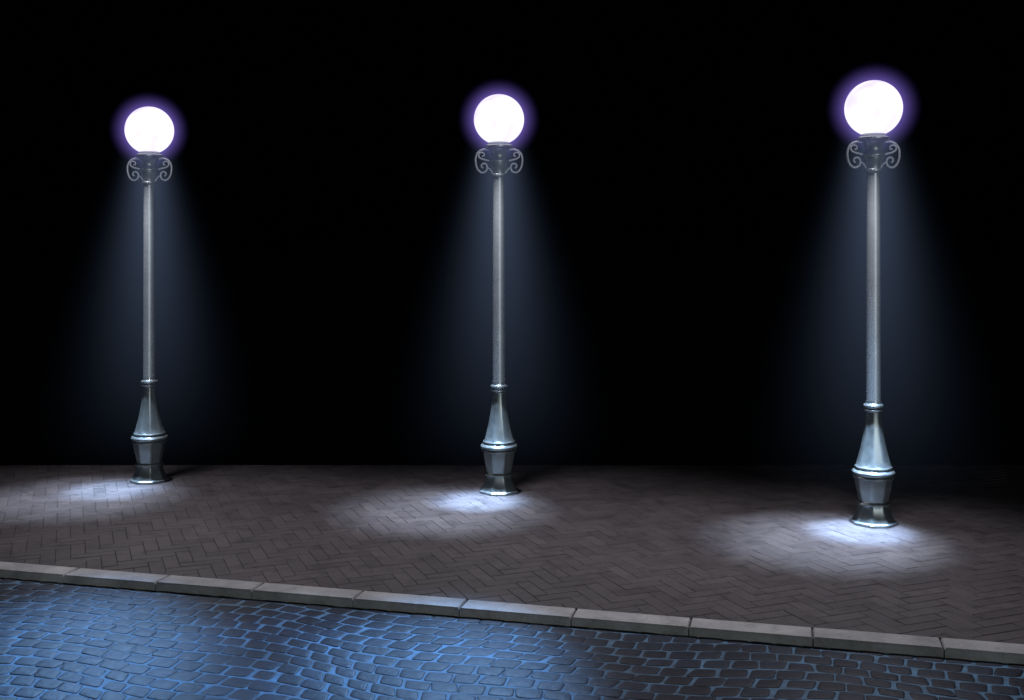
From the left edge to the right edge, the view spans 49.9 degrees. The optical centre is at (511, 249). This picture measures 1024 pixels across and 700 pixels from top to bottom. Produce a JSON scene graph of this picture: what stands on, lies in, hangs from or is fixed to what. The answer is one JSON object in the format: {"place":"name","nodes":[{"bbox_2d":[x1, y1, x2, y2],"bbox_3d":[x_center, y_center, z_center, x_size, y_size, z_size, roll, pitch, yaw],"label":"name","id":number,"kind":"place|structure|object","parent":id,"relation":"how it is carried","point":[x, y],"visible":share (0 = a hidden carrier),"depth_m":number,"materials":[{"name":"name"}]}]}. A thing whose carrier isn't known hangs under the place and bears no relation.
{"place":"outdoors","nodes":[
{"label":"outdoors","id":0,"kind":"place"},
{"bbox_2d":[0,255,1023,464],"bbox_3d":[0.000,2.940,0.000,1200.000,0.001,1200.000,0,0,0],"label":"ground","id":1,"kind":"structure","parent":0,"point":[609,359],"depth_m":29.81,"materials":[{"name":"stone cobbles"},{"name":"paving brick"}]},
{"bbox_2d":[0,562,1023,664],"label":"kerb","id":2,"kind":"structure","parent":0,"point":[973,650],"depth_m":8.46,"materials":[{"name":"concrete"}]},
{"bbox_2d":[0,465,1023,643],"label":"pavement","id":3,"kind":"structure","parent":0,"point":[790,545],"depth_m":10.75,"materials":[{"name":"brick"}]},
{"bbox_2d":[124,107,173,484],"bbox_3d":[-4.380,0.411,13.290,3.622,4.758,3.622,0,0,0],"label":"street lamp","id":4,"kind":"object","parent":3,"relation":"on","point":[149,133],"visible":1,"depth_m":13.21,"materials":[{"name":"steel"},{"name":"cast iron"},{"name":"glass"}]},
{"bbox_2d":[474,94,523,495],"bbox_3d":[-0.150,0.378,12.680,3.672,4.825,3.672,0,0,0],"label":"street lamp","id":5,"kind":"object","parent":3,"relation":"on","point":[498,121],"visible":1,"depth_m":12.59,"materials":[{"name":"steel"},{"name":"cast iron"},{"name":"glass"}]},
{"bbox_2d":[844,80,902,528],"bbox_3d":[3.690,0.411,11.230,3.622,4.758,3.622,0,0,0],"label":"street lamp","id":6,"kind":"object","parent":3,"relation":"on","point":[873,110],"visible":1,"depth_m":11.15,"materials":[{"name":"steel"},{"name":"cast iron"},{"name":"glass"}]},
{"bbox_2d":[0,578,1023,699],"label":"cobblestone road","id":7,"kind":"structure","parent":0,"point":[63,641],"depth_m":7.63,"materials":[{"name":"stone"}]},
{"bbox_2d":[0,0,1023,254],"label":"sky","id":8,"kind":"structure","parent":0,"point":[302,127],"materials":[{"name":"black"}]}
]}

